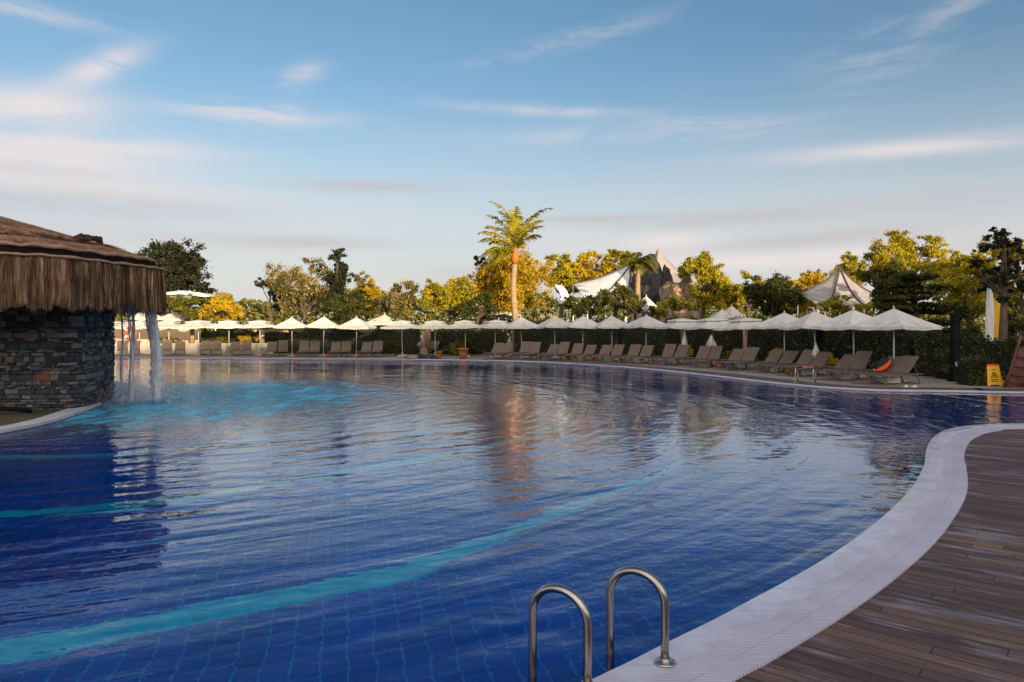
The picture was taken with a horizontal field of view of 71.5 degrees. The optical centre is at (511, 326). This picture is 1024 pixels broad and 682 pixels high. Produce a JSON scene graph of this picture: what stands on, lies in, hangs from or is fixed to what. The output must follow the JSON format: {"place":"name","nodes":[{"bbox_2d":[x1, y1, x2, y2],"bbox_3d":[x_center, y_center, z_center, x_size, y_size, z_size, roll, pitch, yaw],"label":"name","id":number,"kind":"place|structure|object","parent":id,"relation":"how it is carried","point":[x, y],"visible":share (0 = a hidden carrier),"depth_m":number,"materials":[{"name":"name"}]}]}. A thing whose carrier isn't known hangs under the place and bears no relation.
{"place":"outdoors","nodes":[
{"label":"outdoors","id":0,"kind":"place"},
{"bbox_2d":[0,386,115,425],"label":"pool deck","id":1,"kind":"structure","parent":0,"point":[9,417],"depth_m":15.75,"materials":[{"name":"concrete"}]},
{"bbox_2d":[0,381,127,433],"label":"island coping","id":2,"kind":"object","parent":1,"relation":"on","point":[53,417],"visible":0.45,"depth_m":15.21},
{"bbox_2d":[0,216,167,409],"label":"pool bar","id":3,"kind":"object","parent":1,"relation":"on","point":[65,299],"visible":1,"depth_m":16.87,"materials":[{"name":"stone"}]},
{"bbox_2d":[127,306,134,399],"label":"water stream","id":4,"kind":"structure","parent":3,"relation":"on","point":[130,378],"depth_m":19.57,"materials":[{"name":"white"}]},
{"bbox_2d":[145,307,163,398],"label":"water stream","id":5,"kind":"structure","parent":3,"relation":"attached to","point":[156,348],"depth_m":20.05,"materials":[{"name":"white"}]},
{"bbox_2d":[0,358,1023,681],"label":"pool water","id":6,"kind":"structure","parent":0,"point":[354,520],"depth_m":7.88,"materials":[{"name":"liquid"}]},
{"bbox_2d":[104,312,202,403],"bbox_3d":[-10.470,0.815,19.554,3.683,2.445,4.325,0,0,37],"label":"splash","id":7,"kind":"object","parent":6,"relation":"on","point":[148,397],"visible":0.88,"depth_m":19.86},
{"bbox_2d":[0,358,1023,433],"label":"pool wall","id":8,"kind":"structure","parent":0,"point":[458,360],"depth_m":22.80,"materials":[{"name":"blue tile"}]},
{"bbox_2d":[0,0,1023,327],"label":"sky","id":9,"kind":"structure","parent":0,"point":[764,137],"materials":[{"name":"blue"}]},
{"bbox_2d":[114,329,1023,387],"bbox_3d":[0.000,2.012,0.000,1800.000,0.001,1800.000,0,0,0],"label":"ground","id":10,"kind":"structure","parent":0,"point":[928,381],"depth_m":34.29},
{"bbox_2d":[114,328,199,342],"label":"garden wall","id":11,"kind":"structure","parent":10,"relation":"on","point":[182,334],"depth_m":55.25,"materials":[{"name":"beige paint"}]},
{"bbox_2d":[134,237,213,314],"bbox_3d":[-30.019,-2.875,62.096,7.053,9.967,6.163,0,0,0],"label":"dark tree","id":12,"kind":"object","parent":10,"relation":"on","point":[179,265],"visible":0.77,"depth_m":61.65,"materials":[{"name":"green plant"}]},
{"bbox_2d":[166,293,211,323],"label":"olive tree","id":13,"kind":"object","parent":10,"relation":"on","point":[177,302],"visible":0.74,"depth_m":55.48,"materials":[{"name":"green plant"}]},
{"bbox_2d":[170,320,214,354],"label":"parasol","id":14,"kind":"object","parent":10,"relation":"on","point":[194,324],"visible":0.91,"depth_m":50.12,"materials":[{"name":"fabric"}]},
{"bbox_2d":[115,343,273,353],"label":"garden wall","id":15,"kind":"structure","parent":10,"relation":"on","point":[191,348],"depth_m":51.77,"materials":[{"name":"paint"}]},
{"bbox_2d":[186,275,217,342],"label":"dark tree","id":16,"kind":"object","parent":10,"relation":"on","point":[201,287],"visible":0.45,"depth_m":60.78,"materials":[{"name":"green plant"}]},
{"bbox_2d":[197,291,244,321],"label":"yellow tree","id":17,"kind":"object","parent":10,"relation":"on","point":[229,308],"visible":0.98,"depth_m":55.36,"materials":[{"name":"plant"}]},
{"bbox_2d":[199,328,288,352],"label":"hedge","id":18,"kind":"object","parent":10,"relation":"on","point":[274,335],"visible":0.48,"depth_m":53.75,"materials":[{"name":"green plant"}]},
{"bbox_2d":[235,320,275,354],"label":"parasol","id":19,"kind":"object","parent":10,"relation":"on","point":[259,324],"visible":0.94,"depth_m":49.46,"materials":[{"name":"fabric"}]},
{"bbox_2d":[252,277,285,323],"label":"dark tree","id":20,"kind":"object","parent":10,"relation":"on","point":[273,308],"visible":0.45,"depth_m":56.82,"materials":[{"name":"green plant"}]},
{"bbox_2d":[273,316,308,355],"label":"parasol","id":21,"kind":"object","parent":10,"relation":"on","point":[291,323],"visible":0.95,"depth_m":47.93,"materials":[{"name":"fabric"}]},
{"bbox_2d":[262,257,350,324],"bbox_3d":[-16.299,-1.748,55.709,5.905,7.724,5.891,0,0,36],"label":"thin tree","id":22,"kind":"object","parent":10,"relation":"on","point":[304,286],"visible":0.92,"depth_m":55.01,"materials":[{"name":"green plant"}]},
{"bbox_2d":[305,316,338,355],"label":"parasol","id":23,"kind":"object","parent":10,"relation":"on","point":[324,322],"visible":0.94,"depth_m":47.95,"materials":[{"name":"fabric"}]},
{"bbox_2d":[323,248,355,320],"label":"conifer","id":24,"kind":"object","parent":10,"relation":"on","point":[336,279],"visible":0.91,"depth_m":54.01,"materials":[{"name":"green plant"}]},
{"bbox_2d":[316,289,382,331],"bbox_3d":[-11.895,-1.191,51.472,4.982,3.194,5.198,0,0,0],"label":"grey shrub","id":25,"kind":"object","parent":10,"relation":"on","point":[356,301],"visible":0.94,"depth_m":51.60,"materials":[{"name":"green plant"}]},
{"bbox_2d":[289,317,421,353],"bbox_3d":[-11.693,0.682,52.899,9.959,2.820,1.516,0,0,4],"label":"hedge","id":26,"kind":"object","parent":10,"relation":"on","point":[410,337],"visible":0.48,"depth_m":52.52,"materials":[{"name":"green plant"}]},
{"bbox_2d":[336,316,375,355],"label":"parasol","id":27,"kind":"object","parent":10,"relation":"on","point":[356,323],"visible":0.99,"depth_m":47.89,"materials":[{"name":"fabric"}]},
{"bbox_2d":[341,270,376,318],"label":"thin tree","id":28,"kind":"object","parent":10,"relation":"on","point":[359,280],"visible":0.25,"depth_m":55.92,"materials":[{"name":"green plant"}]},
{"bbox_2d":[363,278,387,318],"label":"yellow tree","id":29,"kind":"object","parent":10,"relation":"on","point":[374,292],"visible":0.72,"depth_m":55.07,"materials":[{"name":"plant"}]},
{"bbox_2d":[374,279,419,320],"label":"thin tree","id":30,"kind":"object","parent":10,"relation":"on","point":[392,301],"visible":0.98,"depth_m":54.40,"materials":[{"name":"green plant"}]},
{"bbox_2d":[380,320,418,355],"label":"parasol","id":31,"kind":"object","parent":10,"relation":"on","point":[401,324],"visible":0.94,"depth_m":47.58,"materials":[{"name":"fabric"}]},
{"bbox_2d":[412,320,447,354],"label":"parasol","id":32,"kind":"object","parent":10,"relation":"on","point":[435,324],"visible":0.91,"depth_m":47.18,"materials":[{"name":"fabric"}]},
{"bbox_2d":[416,275,477,331],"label":"olive tree","id":33,"kind":"object","parent":10,"relation":"on","point":[452,296],"visible":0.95,"depth_m":53.10,"materials":[{"name":"yellow plant"}]},
{"bbox_2d":[442,320,485,356],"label":"parasol","id":34,"kind":"object","parent":10,"relation":"on","point":[465,324],"visible":0.88,"depth_m":46.80,"materials":[{"name":"fabric"}]},
{"bbox_2d":[431,329,507,354],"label":"hedge","id":35,"kind":"object","parent":10,"relation":"on","point":[485,339],"visible":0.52,"depth_m":51.47,"materials":[{"name":"green plant"}]},
{"bbox_2d":[459,291,496,331],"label":"olive tree","id":36,"kind":"object","parent":10,"relation":"on","point":[473,309],"visible":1,"depth_m":51.78,"materials":[{"name":"green plant"}]},
{"bbox_2d":[471,320,508,356],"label":"parasol","id":37,"kind":"object","parent":10,"relation":"on","point":[493,324],"visible":0.88,"depth_m":46.41,"materials":[{"name":"fabric"}]},
{"bbox_2d":[467,244,561,342],"bbox_3d":[0.164,-2.140,55.429,7.507,8.513,6.800,0,0,-37],"label":"golden tree","id":38,"kind":"object","parent":10,"relation":"on","point":[497,283],"visible":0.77,"depth_m":54.29,"materials":[{"name":"plant"}]},
{"bbox_2d":[477,201,552,354],"bbox_3d":[0.260,-3.520,50.811,5.441,11.076,3.993,0,0,0],"label":"palm tree","id":39,"kind":"object","parent":10,"relation":"on","point":[515,234],"visible":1,"depth_m":50.33,"materials":[{"name":"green plant"}]},
{"bbox_2d":[504,316,537,357],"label":"parasol","id":40,"kind":"object","parent":10,"relation":"on","point":[521,323],"visible":0.92,"depth_m":45.60,"materials":[{"name":"fabric"}]},
{"bbox_2d":[513,318,582,355],"bbox_3d":[2.620,0.696,49.443,5.209,2.742,1.460,0,0,18],"label":"hedge","id":41,"kind":"object","parent":10,"relation":"on","point":[545,337],"visible":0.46,"depth_m":49.09,"materials":[{"name":"green plant"}]},
{"bbox_2d":[533,315,568,357],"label":"parasol","id":42,"kind":"object","parent":10,"relation":"on","point":[554,322],"visible":0.91,"depth_m":44.77,"materials":[{"name":"fabric"}]},
{"bbox_2d":[544,252,583,319],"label":"yellow tree","id":43,"kind":"object","parent":10,"relation":"on","point":[564,272],"visible":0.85,"depth_m":69.28,"materials":[{"name":"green plant"}]},
{"bbox_2d":[115,288,1023,342],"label":"tree belt","id":44,"kind":"object","parent":10,"relation":"on","point":[280,316],"visible":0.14,"depth_m":90.97,"materials":[{"name":"green plant"}]},
{"bbox_2d":[115,357,1023,393],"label":"coping","id":45,"kind":"object","parent":10,"relation":"on","point":[884,390],"visible":0.78,"depth_m":27.78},
{"bbox_2d":[115,357,1023,390],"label":"deck","id":46,"kind":"structure","parent":10,"relation":"on","point":[827,384],"depth_m":27.50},
{"bbox_2d":[565,314,597,358],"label":"parasol","id":47,"kind":"object","parent":10,"relation":"on","point":[583,322],"visible":0.85,"depth_m":43.33,"materials":[{"name":"fabric"}]},
{"bbox_2d":[562,294,602,318],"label":"tree","id":48,"kind":"object","parent":10,"relation":"on","point":[585,305],"visible":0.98,"depth_m":50.19,"materials":[{"name":"green plant"}]},
{"bbox_2d":[570,249,616,319],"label":"yellow tree","id":49,"kind":"object","parent":10,"relation":"on","point":[582,267],"visible":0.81,"depth_m":69.29,"materials":[{"name":"plant"}]},
{"bbox_2d":[573,266,634,321],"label":"peaked tent","id":50,"kind":"object","parent":10,"relation":"on","point":[621,275],"visible":0.38,"depth_m":65.35,"materials":[{"name":"white fabric"}]},
{"bbox_2d":[594,314,626,359],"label":"parasol","id":51,"kind":"object","parent":10,"relation":"on","point":[611,322],"visible":0.84,"depth_m":42.00,"materials":[{"name":"fabric"}]},
{"bbox_2d":[599,249,635,317],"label":"yellow tree","id":52,"kind":"object","parent":10,"relation":"on","point":[616,254],"visible":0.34,"depth_m":69.67,"materials":[{"name":"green plant"}]},
{"bbox_2d":[591,281,648,316],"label":"tree","id":53,"kind":"object","parent":10,"relation":"on","point":[619,292],"visible":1,"depth_m":49.32,"materials":[{"name":"green plant"}]},
{"bbox_2d":[583,316,661,357],"bbox_3d":[7.192,0.671,47.041,5.508,2.766,1.478,0,0,35],"label":"hedge","id":54,"kind":"object","parent":10,"relation":"on","point":[599,338],"visible":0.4,"depth_m":46.79,"materials":[{"name":"green plant"}]},
{"bbox_2d":[620,252,658,318],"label":"palm tree","id":55,"kind":"object","parent":10,"relation":"on","point":[638,264],"visible":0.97,"depth_m":55.80,"materials":[{"name":"green plant"}]},
{"bbox_2d":[620,313,671,361],"bbox_3d":[7.740,0.612,41.035,2.208,2.777,2.208,2,-2,-23],"label":"parasol","id":56,"kind":"object","parent":10,"relation":"on","point":[646,322],"visible":0.88,"depth_m":40.67,"materials":[{"name":"fabric"}]},
{"bbox_2d":[631,257,662,319],"bbox_3d":[12.322,-2.281,63.971,3.195,8.500,4.455,0,0,0],"label":"boulder","id":57,"kind":"object","parent":10,"relation":"on","point":[650,285],"visible":0.29,"depth_m":62.33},
{"bbox_2d":[647,296,702,318],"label":"tree","id":58,"kind":"object","parent":10,"relation":"on","point":[675,303],"visible":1,"depth_m":47.39,"materials":[{"name":"green plant"}]},
{"bbox_2d":[655,248,694,282],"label":"peaked tent","id":59,"kind":"object","parent":10,"relation":"on","point":[662,259],"visible":0.29,"depth_m":108.53,"materials":[{"name":"grey fabric"}]},
{"bbox_2d":[653,276,702,321],"bbox_3d":[14.208,-0.659,59.940,4.512,7.425,4.959,0,0,30],"label":"boulder","id":60,"kind":"object","parent":10,"relation":"on","point":[680,290],"visible":0.25,"depth_m":58.33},
{"bbox_2d":[653,318,706,362],"bbox_3d":[9.380,0.759,39.201,2.610,2.481,2.610,1,0,-11],"label":"parasol","id":61,"kind":"object","parent":10,"relation":"on","point":[680,323],"visible":0.83,"depth_m":38.71,"materials":[{"name":"fabric"}]},
{"bbox_2d":[654,314,734,360],"bbox_3d":[11.118,0.623,43.517,1.443,2.880,5.356,0,0,-40],"label":"hedge","id":62,"kind":"object","parent":10,"relation":"on","point":[697,339],"visible":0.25,"depth_m":43.18,"materials":[{"name":"green plant"}]},
{"bbox_2d":[677,250,735,318],"bbox_3d":[15.891,-2.176,57.916,4.825,8.577,4.446,0,0,0],"label":"yellow tree","id":63,"kind":"object","parent":10,"relation":"on","point":[709,281],"visible":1,"depth_m":56.91,"materials":[{"name":"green plant"}]},
{"bbox_2d":[683,317,729,364],"bbox_3d":[10.525,0.748,37.213,2.570,2.505,2.570,-2,-1,-11],"label":"parasol","id":64,"kind":"object","parent":10,"relation":"on","point":[709,323],"visible":0.81,"depth_m":36.67,"materials":[{"name":"fabric"}]},
{"bbox_2d":[710,317,761,367],"bbox_3d":[11.573,0.769,35.217,2.501,2.464,2.501,-2,-1,-14],"label":"parasol","id":65,"kind":"object","parent":10,"relation":"on","point":[744,323],"visible":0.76,"depth_m":34.78,"materials":[{"name":"fabric"}]},
{"bbox_2d":[726,347,760,370],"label":"sun lounger","id":66,"kind":"object","parent":10,"relation":"on","point":[750,355],"visible":0.91,"depth_m":33.11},
{"bbox_2d":[732,270,765,317],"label":"yellow tree","id":67,"kind":"object","parent":10,"relation":"on","point":[738,287],"visible":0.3,"depth_m":57.53,"materials":[{"name":"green plant"}]},
{"bbox_2d":[724,314,798,362],"bbox_3d":[13.871,0.675,39.232,1.488,2.748,5.154,0,0,-26],"label":"hedge","id":68,"kind":"object","parent":10,"relation":"on","point":[765,341],"visible":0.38,"depth_m":38.88,"materials":[{"name":"green plant"}]},
{"bbox_2d":[747,349,784,372],"bbox_3d":[11.320,1.512,31.606,1.926,0.965,0.651,0,0,-36],"label":"sun lounger","id":69,"kind":"object","parent":10,"relation":"on","point":[773,356],"visible":0.86,"depth_m":31.81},
{"bbox_2d":[749,310,798,369],"bbox_3d":[12.659,0.616,33.054,2.180,2.771,2.180,2,-2,-26],"label":"parasol","id":70,"kind":"object","parent":10,"relation":"on","point":[777,321],"visible":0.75,"depth_m":32.85,"materials":[{"name":"fabric"}]},
{"bbox_2d":[741,270,807,317],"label":"olive tree","id":71,"kind":"object","parent":10,"relation":"on","point":[773,292],"visible":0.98,"depth_m":44.30,"materials":[{"name":"green plant"}]},
{"bbox_2d":[760,351,799,373],"bbox_3d":[11.739,1.528,31.029,1.976,0.934,0.668,0,0,-35],"label":"sun lounger","id":72,"kind":"object","parent":10,"relation":"on","point":[788,357],"visible":0.86,"depth_m":31.22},
{"bbox_2d":[776,349,817,375],"bbox_3d":[11.860,1.478,29.464,1.947,1.034,0.658,0,0,-31],"label":"sun lounger","id":73,"kind":"object","parent":10,"relation":"on","point":[806,357],"visible":0.77,"depth_m":29.63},
{"bbox_2d":[782,279,814,316],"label":"yellow tree","id":74,"kind":"object","parent":10,"relation":"on","point":[807,305],"visible":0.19,"depth_m":59.04,"materials":[{"name":"plant"}]},
{"bbox_2d":[778,310,831,373],"bbox_3d":[13.047,0.612,30.634,2.204,2.776,2.204,-1,-1,-4],"label":"parasol","id":75,"kind":"object","parent":10,"relation":"on","point":[808,321],"visible":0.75,"depth_m":30.30,"materials":[{"name":"fabric"}]},
{"bbox_2d":[592,423,1023,681],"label":"pool coping","id":76,"kind":"object","parent":10,"relation":"on","point":[766,605],"visible":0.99,"depth_m":5.45,"materials":[{"name":"stone"}]},
{"bbox_2d":[528,566,675,681],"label":"pool ladder","id":77,"kind":"object","parent":76,"relation":"attached to","point":[664,659],"visible":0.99,"depth_m":4.12,"materials":[{"name":"metal"}]},
{"bbox_2d":[796,269,825,315],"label":"yellow tree","id":78,"kind":"object","parent":10,"relation":"on","point":[809,279],"visible":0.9,"depth_m":65.25,"materials":[{"name":"plant"}]},
{"bbox_2d":[790,352,833,376],"bbox_3d":[12.162,1.512,28.822,1.908,0.967,0.645,0,0,-31],"label":"sun lounger","id":79,"kind":"object","parent":10,"relation":"on","point":[820,359],"visible":0.84,"depth_m":28.97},
{"bbox_2d":[791,316,850,368],"bbox_3d":[15.518,0.717,35.009,1.461,2.693,4.246,0,0,-14],"label":"hedge","id":80,"kind":"object","parent":10,"relation":"on","point":[834,341],"visible":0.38,"depth_m":34.35,"materials":[{"name":"green plant"}]},
{"bbox_2d":[810,354,860,379],"bbox_3d":[12.377,1.532,27.189,1.933,0.926,0.654,0,0,-25],"label":"sun lounger","id":81,"kind":"object","parent":10,"relation":"on","point":[845,361],"visible":0.78,"depth_m":27.32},
{"bbox_2d":[649,425,1023,681],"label":"drain grate","id":82,"kind":"object","parent":10,"relation":"on","point":[914,539],"visible":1,"depth_m":5.30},
{"bbox_2d":[797,267,876,317],"bbox_3d":[27.164,-1.430,58.709,5.407,6.861,10.674,0,0,37],"label":"peaked tent","id":83,"kind":"object","parent":10,"relation":"on","point":[840,281],"visible":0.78,"depth_m":57.16,"materials":[{"name":"grey fabric"}]},
{"bbox_2d":[811,307,871,377],"bbox_3d":[13.492,0.609,28.085,2.177,2.783,2.177,-1,1,-16],"label":"parasol","id":84,"kind":"object","parent":10,"relation":"on","point":[844,321],"visible":0.71,"depth_m":27.83,"materials":[{"name":"fabric"}]},
{"bbox_2d":[817,294,871,314],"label":"yellow bush","id":85,"kind":"object","parent":10,"relation":"on","point":[836,304],"visible":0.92,"depth_m":43.98,"materials":[{"name":"green plant"}]},
{"bbox_2d":[823,251,870,307],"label":"yellow tree","id":86,"kind":"object","parent":10,"relation":"on","point":[851,264],"visible":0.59,"depth_m":65.65,"materials":[{"name":"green plant"}]},
{"bbox_2d":[828,351,874,380],"bbox_3d":[12.765,1.457,26.671,1.923,1.076,0.650,0,0,-29],"label":"sun lounger","id":87,"kind":"object","parent":10,"relation":"on","point":[860,359],"visible":0.9,"depth_m":26.80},
{"bbox_2d":[851,356,905,383],"bbox_3d":[13.033,1.526,25.295,1.919,0.937,0.649,0,0,-21],"label":"sun lounger","id":88,"kind":"object","parent":10,"relation":"on","point":[893,364],"visible":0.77,"depth_m":25.28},
{"bbox_2d":[850,252,907,310],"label":"olive tree","id":89,"kind":"object","parent":10,"relation":"on","point":[859,273],"visible":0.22,"depth_m":43.22,"materials":[{"name":"green plant"}]},
{"bbox_2d":[846,329,925,372],"bbox_3d":[16.425,0.786,31.267,1.470,2.553,3.726,0,0,-13],"label":"hedge","id":90,"kind":"object","parent":10,"relation":"on","point":[883,342],"visible":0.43,"depth_m":30.80,"materials":[{"name":"green plant"}]},
{"bbox_2d":[869,260,913,310],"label":"olive tree","id":91,"kind":"object","parent":10,"relation":"on","point":[880,279],"visible":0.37,"depth_m":39.92,"materials":[{"name":"green plant"}]},
{"bbox_2d":[848,306,941,382],"bbox_3d":[13.750,0.618,25.606,2.152,2.764,2.152,0,0,-27],"label":"parasol","id":92,"kind":"object","parent":10,"relation":"on","point":[893,319],"visible":0.93,"depth_m":25.17,"materials":[{"name":"fabric"}]},
{"bbox_2d":[868,355,921,385],"bbox_3d":[13.314,1.506,24.713,1.924,0.977,0.650,0,0,-25],"label":"sun lounger","id":93,"kind":"object","parent":10,"relation":"on","point":[905,364],"visible":1,"depth_m":24.78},
{"bbox_2d":[860,229,963,315],"bbox_3d":[23.771,-1.866,41.941,6.100,7.950,4.705,0,0,0],"label":"tall tree","id":94,"kind":"object","parent":10,"relation":"on","point":[904,247],"visible":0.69,"depth_m":41.56,"materials":[{"name":"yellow plant"}]},
{"bbox_2d":[859,272,965,368],"bbox_3d":[17.829,-0.206,31.477,4.447,4.440,3.358,0,0,0],"label":"cedar","id":95,"kind":"object","parent":10,"relation":"on","point":[906,284],"visible":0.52,"depth_m":31.13,"materials":[{"name":"green plant"}]},
{"bbox_2d":[931,345,965,379],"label":"box hedge","id":96,"kind":"object","parent":10,"relation":"on","point":[942,357],"visible":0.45,"depth_m":27.49,"materials":[{"name":"green plant"}]},
{"bbox_2d":[946,313,959,380],"bbox_3d":[16.323,0.750,26.200,0.408,2.500,0.408,0,0,0],"label":"lamp post","id":97,"kind":"object","parent":10,"relation":"on","point":[955,338],"visible":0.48,"depth_m":26.08,"materials":[{"name":"black metal"}]},
{"bbox_2d":[926,248,985,305],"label":"yellow tree","id":98,"kind":"object","parent":10,"relation":"on","point":[936,297],"visible":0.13,"depth_m":46.15,"materials":[{"name":"green plant"}]},
{"bbox_2d":[949,305,980,342],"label":"dark tree","id":99,"kind":"object","parent":10,"relation":"on","point":[967,316],"visible":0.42,"depth_m":32.73,"materials":[{"name":"green plant"}]},
{"bbox_2d":[911,329,1023,379],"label":"hedge","id":100,"kind":"object","parent":10,"relation":"on","point":[999,353],"visible":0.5,"depth_m":27.69,"materials":[{"name":"green plant"}]},
{"bbox_2d":[935,250,1000,328],"bbox_3d":[24.252,-0.998,38.169,3.287,6.226,3.738,0,0,0],"label":"lacy tree","id":101,"kind":"object","parent":10,"relation":"on","point":[977,303],"visible":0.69,"depth_m":37.44,"materials":[{"name":"green plant"}]},
{"bbox_2d":[952,352,993,385],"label":"box hedge","id":102,"kind":"object","parent":10,"relation":"on","point":[971,372],"visible":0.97,"depth_m":24.31,"materials":[{"name":"green plant"}]},
{"bbox_2d":[982,364,1002,385],"bbox_3d":[16.293,1.635,24.110,0.480,0.730,0.360,0,0,8],"label":"floor sign","id":103,"kind":"object","parent":10,"relation":"on","point":[993,375],"visible":0.99,"depth_m":24.01,"materials":[{"name":"yellow plastic"}]},
{"bbox_2d":[985,289,999,340],"bbox_3d":[20.315,-0.002,30.000,0.730,4.004,0.120,0,0,0],"label":"feather flag","id":104,"kind":"object","parent":10,"relation":"on","point":[992,315],"visible":0.54,"depth_m":29.98,"materials":[{"name":"fabric"}]},
{"bbox_2d":[968,226,1023,343],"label":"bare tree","id":105,"kind":"object","parent":10,"relation":"on","point":[1006,275],"visible":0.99,"depth_m":26.92,"materials":[{"name":"green plant"}]},
{"bbox_2d":[982,238,1023,333],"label":"lacy tree","id":106,"kind":"object","parent":10,"relation":"on","point":[1016,299],"visible":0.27,"depth_m":37.03,"materials":[{"name":"green plant"}]},
{"bbox_2d":[1002,334,1023,386],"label":"chair","id":107,"kind":"object","parent":10,"relation":"on","point":[1015,376],"visible":1,"depth_m":23.41,"materials":[{"name":"brown wood"}]},
{"bbox_2d":[1007,311,1023,338],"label":"olive tree","id":108,"kind":"object","parent":10,"relation":"on","point":[1015,325],"visible":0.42,"depth_m":29.87,"materials":[{"name":"green plant"}]},
{"bbox_2d":[734,429,1023,681],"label":"wood deck","id":109,"kind":"structure","parent":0,"point":[948,606],"depth_m":4.98,"materials":[{"name":"wood"}]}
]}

